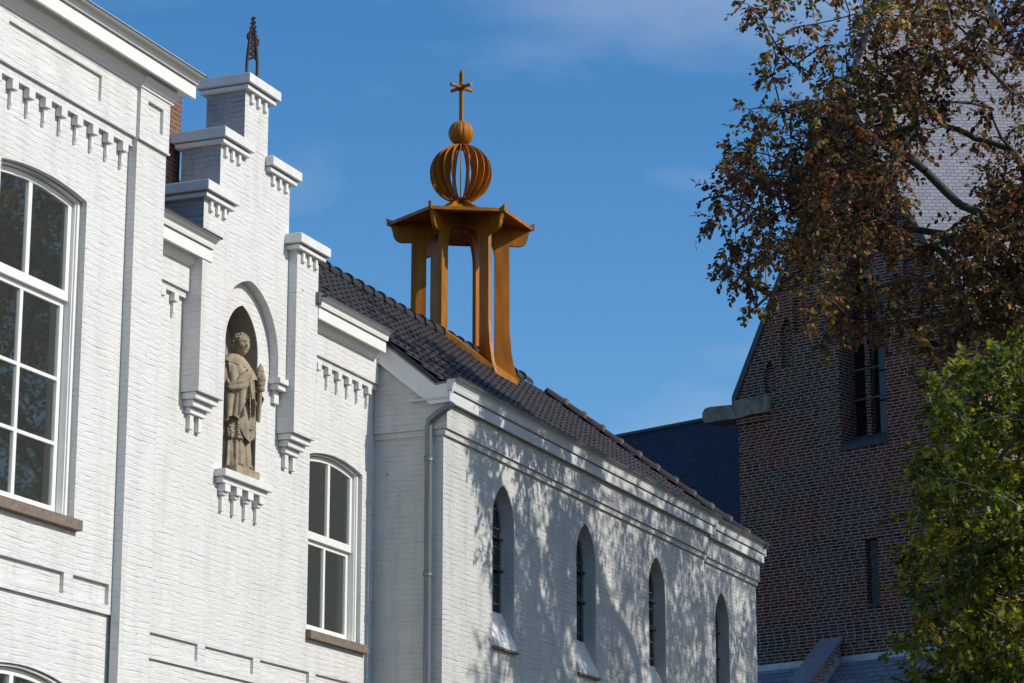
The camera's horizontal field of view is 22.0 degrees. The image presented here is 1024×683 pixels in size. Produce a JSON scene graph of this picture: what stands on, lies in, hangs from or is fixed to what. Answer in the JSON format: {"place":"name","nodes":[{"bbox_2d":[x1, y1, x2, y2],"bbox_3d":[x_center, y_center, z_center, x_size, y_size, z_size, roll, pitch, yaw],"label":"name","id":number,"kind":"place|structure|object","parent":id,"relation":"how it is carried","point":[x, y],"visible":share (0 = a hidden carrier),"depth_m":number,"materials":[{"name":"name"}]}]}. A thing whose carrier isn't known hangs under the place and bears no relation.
{"place":"outdoors","nodes":[
{"label":"outdoors","id":0,"kind":"place"},
{"bbox_2d":[0,0,206,682],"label":"white building","id":1,"kind":"structure","parent":0,"point":[91,92],"depth_m":25.60,"materials":[{"name":"brick"}]},
{"bbox_2d":[0,663,56,682],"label":"window frame","id":2,"kind":"structure","parent":1,"relation":"in","point":[9,673],"depth_m":24.30,"materials":[{"name":"white paint"}]},
{"bbox_2d":[0,160,79,514],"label":"window frame","id":3,"kind":"structure","parent":1,"relation":"in","point":[39,220],"depth_m":25.19,"materials":[{"name":"white paint"}]},
{"bbox_2d":[90,0,1023,434],"label":"sky","id":4,"kind":"structure","parent":0,"point":[593,121],"materials":[{"name":"blue"}]},
{"bbox_2d":[615,0,1023,665],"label":"church","id":5,"kind":"structure","parent":0,"point":[793,456],"depth_m":58.52,"materials":[{"name":"brick"}]},
{"bbox_2d":[840,263,887,450],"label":"window","id":6,"kind":"structure","parent":5,"relation":"in","point":[870,379],"depth_m":58.44,"materials":[{"name":"black glass"}]},
{"bbox_2d":[867,539,879,606],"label":"slit window","id":7,"kind":"structure","parent":5,"relation":"in","point":[873,543],"depth_m":56.91,"materials":[{"name":"black glass"}]},
{"bbox_3d":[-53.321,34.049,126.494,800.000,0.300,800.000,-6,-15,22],"label":"ground","id":8,"kind":"structure","parent":0,"visible":0},
{"bbox_2d":[148,16,394,682],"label":"gabled wing","id":9,"kind":"structure","parent":8,"relation":"on","point":[267,577],"depth_m":31.65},
{"bbox_2d":[222,332,265,480],"bbox_3d":[-3.274,0.757,31.248,0.618,1.768,0.721,-6,-15,22],"label":"statue","id":10,"kind":"object","parent":9,"relation":"on","point":[244,386],"visible":0.85,"depth_m":31.02,"materials":[{"name":"stone"}]},
{"bbox_2d":[306,453,357,641],"bbox_3d":[-2.346,2.598,33.220,0.158,2.305,1.490,-6,-15,22],"label":"window frame","id":11,"kind":"structure","parent":9,"relation":"in","point":[333,486],"depth_m":33.41,"materials":[{"name":"white paint"}]},
{"bbox_2d":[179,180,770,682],"bbox_3d":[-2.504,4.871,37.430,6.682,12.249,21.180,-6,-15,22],"label":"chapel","id":12,"kind":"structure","parent":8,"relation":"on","point":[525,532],"depth_m":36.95,"materials":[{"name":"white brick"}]},
{"bbox_2d":[386,69,534,384],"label":"roof lantern","id":13,"kind":"object","parent":12,"relation":"on","point":[432,231],"visible":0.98,"depth_m":43.12,"materials":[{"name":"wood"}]},
{"bbox_2d":[492,497,518,654],"bbox_3d":[-0.196,3.078,35.629,0.295,2.245,0.800,-6,-15,22],"label":"window","id":14,"kind":"structure","parent":12,"relation":"in","point":[502,640],"depth_m":35.79,"materials":[{"name":"black glass"}]},
{"bbox_2d":[576,536,600,680],"bbox_3d":[1.000,3.784,38.378,0.295,2.235,0.820,-6,-15,22],"label":"window","id":15,"kind":"structure","parent":12,"relation":"in","point":[586,668],"depth_m":38.56,"materials":[{"name":"black glass"}]},
{"bbox_2d":[649,571,661,682],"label":"window","id":16,"kind":"structure","parent":12,"relation":"in","point":[654,677],"depth_m":41.38,"materials":[{"name":"black glass"}]},
{"bbox_2d":[715,610,720,682],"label":"window","id":17,"kind":"structure","parent":12,"relation":"in","point":[716,617],"depth_m":44.61,"materials":[{"name":"black glass"}]},
{"bbox_2d":[690,0,1023,431],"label":"beech tree","id":18,"kind":"object","parent":8,"relation":"on","point":[852,238],"visible":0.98,"depth_m":35.71,"materials":[{"name":"brown plant"}]},
{"bbox_2d":[757,637,1014,682],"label":"annex","id":19,"kind":"object","parent":8,"relation":"on","point":[824,661],"visible":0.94,"depth_m":56.47,"materials":[{"name":"stone"}]},
{"bbox_2d":[876,324,1023,682],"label":"maple tree","id":20,"kind":"object","parent":8,"relation":"on","point":[970,589],"visible":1,"depth_m":28.16,"materials":[{"name":"green plant"}]}
]}

